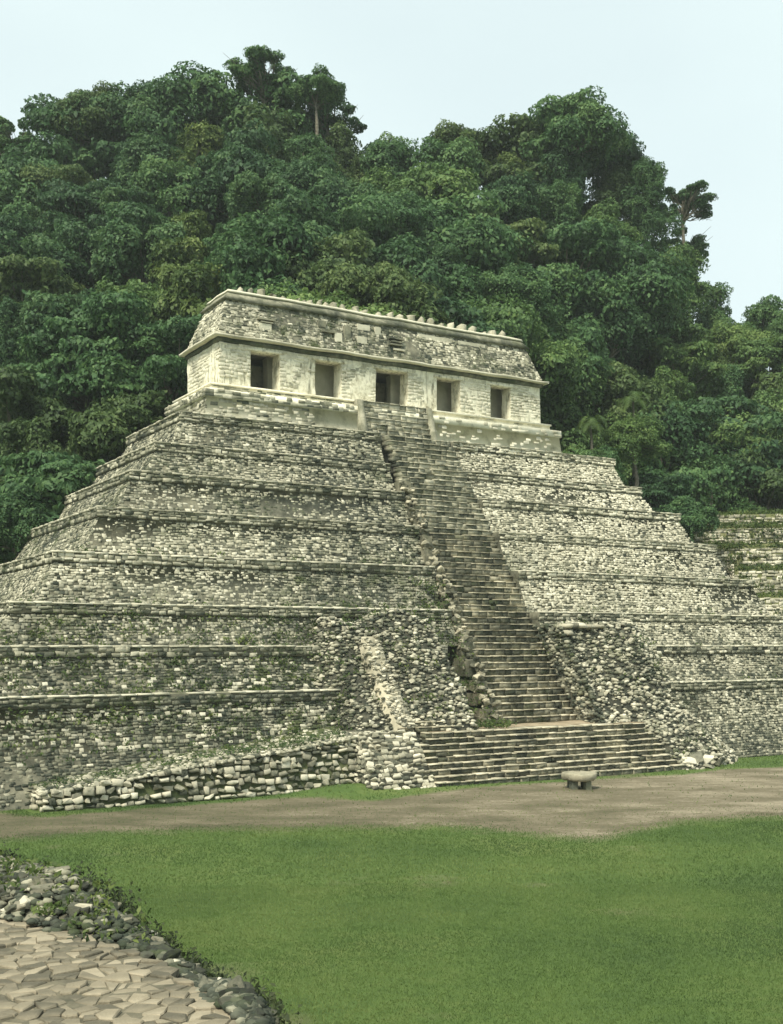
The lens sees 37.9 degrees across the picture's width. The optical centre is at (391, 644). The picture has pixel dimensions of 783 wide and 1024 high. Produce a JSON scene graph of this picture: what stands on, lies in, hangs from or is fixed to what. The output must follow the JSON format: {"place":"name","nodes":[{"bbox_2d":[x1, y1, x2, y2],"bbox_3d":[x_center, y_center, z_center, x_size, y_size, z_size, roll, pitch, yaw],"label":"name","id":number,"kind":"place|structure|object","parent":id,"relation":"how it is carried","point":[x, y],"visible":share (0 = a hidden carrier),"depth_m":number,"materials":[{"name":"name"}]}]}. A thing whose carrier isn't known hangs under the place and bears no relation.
{"place":"outdoors","nodes":[
{"label":"outdoors","id":0,"kind":"place"},
{"bbox_2d":[0,919,235,1023],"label":"pavement","id":1,"kind":"structure","parent":0,"point":[51,977],"depth_m":17.27,"materials":[{"name":"pale limestone flagstones"}]},
{"bbox_2d":[285,63,346,136],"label":"jungle tree","id":2,"kind":"object","parent":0,"point":[326,96],"visible":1,"depth_m":115.46,"materials":[{"name":"green plant"}]},
{"bbox_2d":[1,204,767,504],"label":"hillside","id":3,"kind":"structure","parent":0,"point":[614,357],"depth_m":110.82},
{"bbox_2d":[0,296,41,366],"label":"jungle tree","id":4,"kind":"object","parent":3,"relation":"on","point":[11,325],"visible":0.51,"depth_m":87.33,"materials":[{"name":"green plant"}]},
{"bbox_2d":[0,484,54,563],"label":"bush","id":5,"kind":"object","parent":3,"relation":"on","point":[12,502],"visible":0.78,"depth_m":65.68,"materials":[{"name":"green plant"}]},
{"bbox_2d":[0,416,62,552],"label":"jungle tree","id":6,"kind":"object","parent":3,"relation":"on","point":[16,430],"visible":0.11,"depth_m":71.99,"materials":[{"name":"green plant"}]},
{"bbox_2d":[0,150,65,225],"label":"jungle tree","id":7,"kind":"object","parent":3,"relation":"on","point":[15,195],"visible":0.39,"depth_m":108.31,"materials":[{"name":"green plant"}]},
{"bbox_2d":[0,210,74,260],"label":"jungle tree","id":8,"kind":"object","parent":3,"relation":"on","point":[13,232],"visible":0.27,"depth_m":99.43,"materials":[{"name":"green plant"}]},
{"bbox_2d":[0,365,76,478],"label":"jungle tree","id":9,"kind":"object","parent":3,"relation":"on","point":[17,400],"visible":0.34,"depth_m":77.70,"materials":[{"name":"green plant"}]},
{"bbox_2d":[0,254,85,330],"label":"jungle tree","id":10,"kind":"object","parent":3,"relation":"on","point":[17,274],"visible":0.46,"depth_m":91.69,"materials":[{"name":"green plant"}]},
{"bbox_2d":[1,459,95,513],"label":"bush","id":11,"kind":"object","parent":3,"relation":"on","point":[47,468],"visible":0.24,"depth_m":68.40,"materials":[{"name":"green plant"}]},
{"bbox_2d":[0,449,106,563],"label":"jungle tree","id":12,"kind":"object","parent":3,"relation":"on","point":[12,463],"visible":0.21,"depth_m":67.77,"materials":[{"name":"green plant"}]},
{"bbox_2d":[19,287,104,410],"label":"jungle tree","id":13,"kind":"object","parent":3,"relation":"on","point":[53,307],"visible":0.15,"depth_m":86.62,"materials":[{"name":"green plant"}]},
{"bbox_2d":[0,92,124,183],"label":"jungle tree","id":14,"kind":"object","parent":3,"relation":"on","point":[93,158],"visible":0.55,"depth_m":116.34,"materials":[{"name":"green plant"}]},
{"bbox_2d":[19,163,107,222],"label":"jungle tree","id":15,"kind":"object","parent":3,"relation":"on","point":[75,176],"visible":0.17,"depth_m":108.68,"materials":[{"name":"green plant"}]},
{"bbox_2d":[0,316,142,412],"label":"jungle tree","id":16,"kind":"object","parent":3,"relation":"on","point":[80,342],"visible":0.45,"depth_m":80.86,"materials":[{"name":"green plant"}]},
{"bbox_2d":[19,218,127,297],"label":"jungle tree","id":17,"kind":"object","parent":3,"relation":"on","point":[76,239],"visible":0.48,"depth_m":96.73,"materials":[{"name":"green plant"}]},
{"bbox_2d":[23,176,123,241],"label":"jungle tree","id":18,"kind":"object","parent":3,"relation":"on","point":[61,199],"visible":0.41,"depth_m":104.49,"materials":[{"name":"green plant"}]},
{"bbox_2d":[49,80,123,182],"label":"jungle tree","id":19,"kind":"object","parent":3,"relation":"on","point":[94,122],"visible":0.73,"depth_m":116.71,"materials":[{"name":"green plant"}]},
{"bbox_2d":[36,290,186,414],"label":"jungle tree","id":20,"kind":"object","parent":3,"relation":"on","point":[118,315],"visible":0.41,"depth_m":79.57,"materials":[{"name":"green plant"}]},
{"bbox_2d":[63,390,171,462],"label":"jungle tree","id":21,"kind":"object","parent":3,"relation":"on","point":[105,430],"visible":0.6,"depth_m":74.61,"materials":[{"name":"green plant"}]},
{"bbox_2d":[58,79,190,152],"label":"jungle tree","id":22,"kind":"object","parent":3,"relation":"on","point":[130,99],"visible":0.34,"depth_m":116.60,"materials":[{"name":"green plant"}]},
{"bbox_2d":[83,185,167,252],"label":"jungle tree","id":23,"kind":"object","parent":3,"relation":"on","point":[115,195],"visible":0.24,"depth_m":104.30,"materials":[{"name":"green plant"}]},
{"bbox_2d":[90,275,169,324],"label":"jungle tree","id":24,"kind":"object","parent":3,"relation":"on","point":[148,292],"visible":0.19,"depth_m":88.61,"materials":[{"name":"green plant"}]},
{"bbox_2d":[90,200,197,288],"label":"jungle tree","id":25,"kind":"object","parent":3,"relation":"on","point":[135,236],"visible":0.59,"depth_m":95.45,"materials":[{"name":"green plant"}]},
{"bbox_2d":[108,128,186,216],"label":"jungle tree","id":26,"kind":"object","parent":3,"relation":"on","point":[132,157],"visible":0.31,"depth_m":109.07,"materials":[{"name":"green plant"}]},
{"bbox_2d":[115,314,202,419],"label":"jungle tree","id":27,"kind":"object","parent":3,"relation":"on","point":[174,363],"visible":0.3,"depth_m":79.69,"materials":[{"name":"green plant"}]},
{"bbox_2d":[128,153,214,220],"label":"jungle tree","id":28,"kind":"object","parent":3,"relation":"on","point":[163,179],"visible":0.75,"depth_m":106.29,"materials":[{"name":"green plant"}]},
{"bbox_2d":[119,60,244,152],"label":"jungle tree","id":29,"kind":"object","parent":3,"relation":"on","point":[180,96],"visible":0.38,"depth_m":115.91,"materials":[{"name":"green plant"}]},
{"bbox_2d":[146,234,220,321],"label":"jungle tree","id":30,"kind":"object","parent":3,"relation":"on","point":[181,255],"visible":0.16,"depth_m":91.82,"materials":[{"name":"green plant"}]},
{"bbox_2d":[146,260,225,347],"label":"jungle tree","id":31,"kind":"object","parent":3,"relation":"on","point":[194,293],"visible":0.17,"depth_m":85.46,"materials":[{"name":"green plant"}]},
{"bbox_2d":[167,119,223,176],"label":"jungle tree","id":32,"kind":"object","parent":3,"relation":"on","point":[192,146],"visible":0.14,"depth_m":111.13,"materials":[{"name":"green plant"}]},
{"bbox_2d":[178,118,300,232],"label":"jungle tree","id":33,"kind":"object","parent":3,"relation":"on","point":[230,160],"visible":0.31,"depth_m":105.20,"materials":[{"name":"green plant"}]},
{"bbox_2d":[212,100,297,228],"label":"jungle tree","id":34,"kind":"object","parent":3,"relation":"on","point":[276,128],"visible":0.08,"depth_m":111.48,"materials":[{"name":"green plant"}]},
{"bbox_2d":[222,45,297,104],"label":"jungle tree","id":35,"kind":"object","parent":3,"relation":"on","point":[258,56],"visible":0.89,"depth_m":116.55,"materials":[{"name":"green plant"}]},
{"bbox_2d":[203,209,322,295],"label":"jungle tree","id":36,"kind":"object","parent":3,"relation":"on","point":[256,270],"visible":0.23,"depth_m":87.94,"materials":[{"name":"green plant"}]},
{"bbox_2d":[200,66,329,149],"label":"jungle tree","id":37,"kind":"object","parent":3,"relation":"on","point":[233,118],"visible":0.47,"depth_m":117.10,"materials":[{"name":"green plant"}]},
{"bbox_2d":[214,169,317,235],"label":"jungle tree","id":38,"kind":"object","parent":3,"relation":"on","point":[244,200],"visible":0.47,"depth_m":99.30,"materials":[{"name":"green plant"}]},
{"bbox_2d":[281,132,339,174],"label":"jungle tree","id":39,"kind":"object","parent":3,"relation":"on","point":[305,147],"visible":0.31,"depth_m":108.81,"materials":[{"name":"green plant"}]},
{"bbox_2d":[251,184,381,260],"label":"jungle tree","id":40,"kind":"object","parent":3,"relation":"on","point":[320,230],"visible":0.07,"depth_m":94.54,"materials":[{"name":"green plant"}]},
{"bbox_2d":[258,159,387,220],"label":"jungle tree","id":41,"kind":"object","parent":3,"relation":"on","point":[326,182],"visible":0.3,"depth_m":101.79,"materials":[{"name":"green plant"}]},
{"bbox_2d":[254,281,405,316],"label":"jungle tree","id":42,"kind":"object","parent":3,"relation":"on","point":[305,296],"visible":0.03,"depth_m":82.42,"materials":[{"name":"green plant"}]},
{"bbox_2d":[271,226,391,310],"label":"jungle tree","id":43,"kind":"object","parent":3,"relation":"on","point":[327,259],"visible":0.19,"depth_m":89.81,"materials":[{"name":"green plant"}]},
{"bbox_2d":[299,90,367,149],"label":"jungle tree","id":44,"kind":"object","parent":3,"relation":"on","point":[356,126],"visible":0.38,"depth_m":119.79,"materials":[{"name":"green plant"}]},
{"bbox_2d":[325,120,366,191],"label":"jungle tree","id":45,"kind":"object","parent":3,"relation":"on","point":[340,139],"visible":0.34,"depth_m":115.08,"materials":[{"name":"green plant"}]},
{"bbox_2d":[347,136,420,191],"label":"jungle tree","id":46,"kind":"object","parent":3,"relation":"on","point":[381,153],"visible":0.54,"depth_m":113.58,"materials":[{"name":"green plant"}]},
{"bbox_2d":[315,261,454,326],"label":"jungle tree","id":47,"kind":"object","parent":3,"relation":"on","point":[395,288],"visible":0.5,"depth_m":84.92,"materials":[{"name":"green plant"}]},
{"bbox_2d":[352,188,445,251],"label":"jungle tree","id":48,"kind":"object","parent":3,"relation":"on","point":[380,197],"visible":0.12,"depth_m":100.15,"materials":[{"name":"green plant"}]},
{"bbox_2d":[327,193,472,279],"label":"jungle tree","id":49,"kind":"object","parent":3,"relation":"on","point":[377,224],"visible":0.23,"depth_m":96.25,"materials":[{"name":"green plant"}]},
{"bbox_2d":[352,232,451,307],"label":"jungle tree","id":50,"kind":"object","parent":3,"relation":"on","point":[396,255],"visible":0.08,"depth_m":92.68,"materials":[{"name":"green plant"}]},
{"bbox_2d":[385,161,482,211],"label":"jungle tree","id":51,"kind":"object","parent":3,"relation":"on","point":[448,180],"visible":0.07,"depth_m":106.08,"materials":[{"name":"green plant"}]},
{"bbox_2d":[401,136,490,201],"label":"jungle tree","id":52,"kind":"object","parent":3,"relation":"on","point":[453,153],"visible":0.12,"depth_m":114.04,"materials":[{"name":"green plant"}]},
{"bbox_2d":[420,229,491,298],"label":"jungle tree","id":53,"kind":"object","parent":3,"relation":"on","point":[448,254],"visible":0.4,"depth_m":97.75,"materials":[{"name":"green plant"}]},
{"bbox_2d":[435,263,486,312],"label":"jungle tree","id":54,"kind":"object","parent":3,"relation":"on","point":[461,288],"visible":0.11,"depth_m":94.39,"materials":[{"name":"green plant"}]},
{"bbox_2d":[411,289,522,338],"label":"jungle tree","id":55,"kind":"object","parent":3,"relation":"on","point":[448,306],"visible":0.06,"depth_m":86.78,"materials":[{"name":"green plant"}]},
{"bbox_2d":[407,187,534,280],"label":"jungle tree","id":56,"kind":"object","parent":3,"relation":"on","point":[457,215],"visible":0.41,"depth_m":100.55,"materials":[{"name":"green plant"}]},
{"bbox_2d":[468,211,560,275],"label":"jungle tree","id":57,"kind":"object","parent":3,"relation":"on","point":[535,229],"visible":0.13,"depth_m":103.64,"materials":[{"name":"green plant"}]},
{"bbox_2d":[475,262,565,333],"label":"jungle tree","id":58,"kind":"object","parent":3,"relation":"on","point":[521,281],"visible":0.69,"depth_m":97.41,"materials":[{"name":"green plant"}]},
{"bbox_2d":[455,112,586,203],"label":"jungle tree","id":59,"kind":"object","parent":3,"relation":"on","point":[496,141],"visible":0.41,"depth_m":117.39,"materials":[{"name":"green plant"}]},
{"bbox_2d":[460,292,585,411],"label":"jungle tree","id":60,"kind":"object","parent":3,"relation":"on","point":[554,374],"visible":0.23,"depth_m":90.17,"materials":[{"name":"green plant"}]},
{"bbox_2d":[481,169,571,262],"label":"jungle tree","id":61,"kind":"object","parent":3,"relation":"on","point":[519,198],"visible":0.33,"depth_m":108.75,"materials":[{"name":"green plant"}]},
{"bbox_2d":[520,141,590,231],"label":"jungle tree","id":62,"kind":"object","parent":3,"relation":"on","point":[569,169],"visible":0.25,"depth_m":113.95,"materials":[{"name":"green plant"}]},
{"bbox_2d":[535,179,583,260],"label":"jungle tree","id":63,"kind":"object","parent":3,"relation":"on","point":[569,212],"visible":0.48,"depth_m":110.70,"materials":[{"name":"green plant"}]},
{"bbox_2d":[530,336,611,453],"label":"jungle tree","id":64,"kind":"object","parent":3,"relation":"on","point":[563,418],"visible":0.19,"depth_m":94.85,"materials":[{"name":"green plant"}]},
{"bbox_2d":[534,260,610,349],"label":"jungle tree","id":65,"kind":"object","parent":3,"relation":"on","point":[562,293],"visible":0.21,"depth_m":101.17,"materials":[{"name":"green plant"}]},
{"bbox_2d":[530,316,616,414],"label":"jungle tree","id":66,"kind":"object","parent":3,"relation":"on","point":[587,333],"visible":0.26,"depth_m":98.66,"materials":[{"name":"green plant"}]},
{"bbox_2d":[518,84,630,176],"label":"jungle tree","id":67,"kind":"object","parent":3,"relation":"on","point":[582,121],"visible":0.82,"depth_m":113.70,"materials":[{"name":"green plant"}]},
{"bbox_2d":[534,216,646,335],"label":"jungle tree","id":68,"kind":"object","parent":3,"relation":"on","point":[584,238],"visible":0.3,"depth_m":103.78,"materials":[{"name":"green plant"}]},
{"bbox_2d":[568,196,642,252],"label":"jungle tree","id":69,"kind":"object","parent":3,"relation":"on","point":[602,213],"visible":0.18,"depth_m":110.04,"materials":[{"name":"green plant"}]},
{"bbox_2d":[579,165,635,226],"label":"jungle tree","id":70,"kind":"object","parent":3,"relation":"on","point":[612,183],"visible":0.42,"depth_m":115.36,"materials":[{"name":"green plant"}]},
{"bbox_2d":[586,130,645,194],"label":"jungle tree","id":71,"kind":"object","parent":3,"relation":"on","point":[629,158],"visible":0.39,"depth_m":118.40,"materials":[{"name":"green plant"}]},
{"bbox_2d":[572,360,676,441],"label":"jungle tree","id":72,"kind":"object","parent":3,"relation":"on","point":[623,381],"visible":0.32,"depth_m":97.59,"materials":[{"name":"green plant"}]},
{"bbox_2d":[596,287,659,366],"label":"jungle tree","id":73,"kind":"object","parent":3,"relation":"on","point":[627,334],"visible":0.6,"depth_m":104.08,"materials":[{"name":"green plant"}]},
{"bbox_2d":[562,235,695,361],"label":"jungle tree","id":74,"kind":"object","parent":3,"relation":"on","point":[637,268],"visible":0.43,"depth_m":105.58,"materials":[{"name":"green plant"}]},
{"bbox_2d":[601,413,672,486],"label":"tree","id":75,"kind":"object","parent":3,"relation":"on","point":[634,438],"visible":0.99,"depth_m":89.07,"materials":[{"name":"green plant"}]},
{"bbox_2d":[615,155,685,252],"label":"jungle tree","id":76,"kind":"object","parent":3,"relation":"on","point":[647,219],"visible":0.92,"depth_m":114.63,"materials":[{"name":"green plant"}]},
{"bbox_2d":[628,472,694,515],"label":"bush","id":77,"kind":"object","parent":3,"relation":"on","point":[659,490],"visible":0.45,"depth_m":88.71,"materials":[{"name":"green plant"}]},
{"bbox_2d":[618,402,711,507],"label":"jungle tree","id":78,"kind":"object","parent":3,"relation":"on","point":[681,420],"visible":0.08,"depth_m":97.16,"materials":[{"name":"green plant"}]},
{"bbox_2d":[650,365,695,464],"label":"jungle tree","id":79,"kind":"object","parent":3,"relation":"on","point":[672,380],"visible":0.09,"depth_m":103.55,"materials":[{"name":"green plant"}]},
{"bbox_2d":[627,336,730,404],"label":"jungle tree","id":80,"kind":"object","parent":3,"relation":"on","point":[690,360],"visible":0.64,"depth_m":107.39,"materials":[{"name":"green plant"}]},
{"bbox_2d":[643,288,714,343],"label":"jungle tree","id":81,"kind":"object","parent":3,"relation":"on","point":[688,330],"visible":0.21,"depth_m":110.94,"materials":[{"name":"green plant"}]},
{"bbox_2d":[648,241,717,303],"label":"jungle tree","id":82,"kind":"object","parent":3,"relation":"on","point":[692,259],"visible":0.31,"depth_m":114.98,"materials":[{"name":"green plant"}]},
{"bbox_2d":[653,180,718,243],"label":"jungle tree","id":83,"kind":"object","parent":3,"relation":"on","point":[688,199],"visible":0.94,"depth_m":117.24,"materials":[{"name":"green plant"}]},
{"bbox_2d":[659,495,722,540],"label":"bush","id":84,"kind":"object","parent":3,"relation":"on","point":[699,519],"visible":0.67,"depth_m":86.80,"materials":[{"name":"green plant"}]},
{"bbox_2d":[630,398,773,495],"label":"jungle tree","id":85,"kind":"object","parent":3,"relation":"on","point":[701,412],"visible":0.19,"depth_m":98.55,"materials":[{"name":"green plant"}]},
{"bbox_2d":[662,453,760,574],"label":"jungle tree","id":86,"kind":"object","parent":3,"relation":"on","point":[708,487],"visible":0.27,"depth_m":96.70,"materials":[{"name":"green plant"}]},
{"bbox_2d":[691,280,735,341],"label":"jungle tree","id":87,"kind":"object","parent":3,"relation":"on","point":[712,313],"visible":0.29,"depth_m":119.79,"materials":[{"name":"green plant"}]},
{"bbox_2d":[683,405,782,503],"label":"jungle tree","id":88,"kind":"object","parent":3,"relation":"on","point":[741,432],"visible":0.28,"depth_m":99.71,"materials":[{"name":"green plant"}]},
{"bbox_2d":[685,395,782,499],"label":"jungle tree","id":89,"kind":"object","parent":3,"relation":"on","point":[736,402],"visible":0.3,"depth_m":100.58,"materials":[{"name":"green plant"}]},
{"bbox_2d":[692,319,779,364],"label":"jungle tree","id":90,"kind":"object","parent":3,"relation":"on","point":[734,338],"visible":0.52,"depth_m":115.60,"materials":[{"name":"green plant"}]},
{"bbox_2d":[691,508,782,615],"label":"ruined terrace","id":91,"kind":"structure","parent":3,"relation":"on","point":[750,545],"depth_m":90.11,"materials":[{"name":"stone"}]},
{"bbox_2d":[717,450,782,513],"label":"jungle tree","id":92,"kind":"object","parent":3,"relation":"on","point":[773,490],"visible":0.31,"depth_m":97.67,"materials":[{"name":"green plant"}]},
{"bbox_2d":[727,336,782,394],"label":"jungle tree","id":93,"kind":"object","parent":3,"relation":"on","point":[763,354],"visible":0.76,"depth_m":112.38,"materials":[{"name":"green plant"}]},
{"bbox_2d":[738,294,782,333],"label":"jungle tree","id":94,"kind":"object","parent":3,"relation":"on","point":[760,316],"visible":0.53,"depth_m":119.51,"materials":[{"name":"green plant"}]},
{"bbox_2d":[0,754,782,1023],"bbox_3d":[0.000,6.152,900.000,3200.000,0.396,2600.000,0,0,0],"label":"ground","id":95,"kind":"structure","parent":0,"point":[345,790],"depth_m":27.15,"materials":[{"name":"green plant"}]},
{"bbox_2d":[0,842,301,1023],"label":"tumbled wall","id":96,"kind":"structure","parent":95,"relation":"on","point":[57,898],"depth_m":20.71,"materials":[{"name":"stone"}]},
{"bbox_2d":[27,726,357,811],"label":"wall","id":97,"kind":"structure","parent":95,"relation":"on","point":[314,759],"depth_m":46.81,"materials":[{"name":"stone"}]},
{"bbox_2d":[0,382,782,810],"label":"stepped pyramid","id":98,"kind":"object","parent":95,"relation":"on","point":[186,572],"visible":0.9,"depth_m":60.49,"materials":[{"name":"stone"}]},
{"bbox_2d":[179,287,548,422],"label":"temple","id":99,"kind":"structure","parent":98,"relation":"on","point":[250,338],"depth_m":71.39,"materials":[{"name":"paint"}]},
{"bbox_2d":[342,720,685,789],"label":"stair platform","id":100,"kind":"structure","parent":95,"relation":"on","point":[404,759],"depth_m":53.03,"materials":[{"name":"beige stone"}]},
{"bbox_2d":[305,602,477,743],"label":"rubble buttress","id":101,"kind":"structure","parent":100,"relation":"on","point":[387,669],"depth_m":53.67,"materials":[{"name":"stone"}]},
{"bbox_2d":[532,616,737,769],"bbox_3d":[13.979,2.512,61.695,10.243,8.375,9.096,0,0,-31],"label":"rubble heap","id":102,"kind":"object","parent":95,"relation":"on","point":[614,671],"visible":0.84,"depth_m":61.11,"materials":[{"name":"stone"}]},
{"bbox_2d":[0,768,782,835],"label":"dirt path","id":103,"kind":"structure","parent":0,"point":[545,797],"depth_m":44.10,"materials":[{"name":"brown soil"}]},
{"bbox_2d":[0,0,782,370],"label":"sky","id":104,"kind":"structure","parent":0,"point":[699,82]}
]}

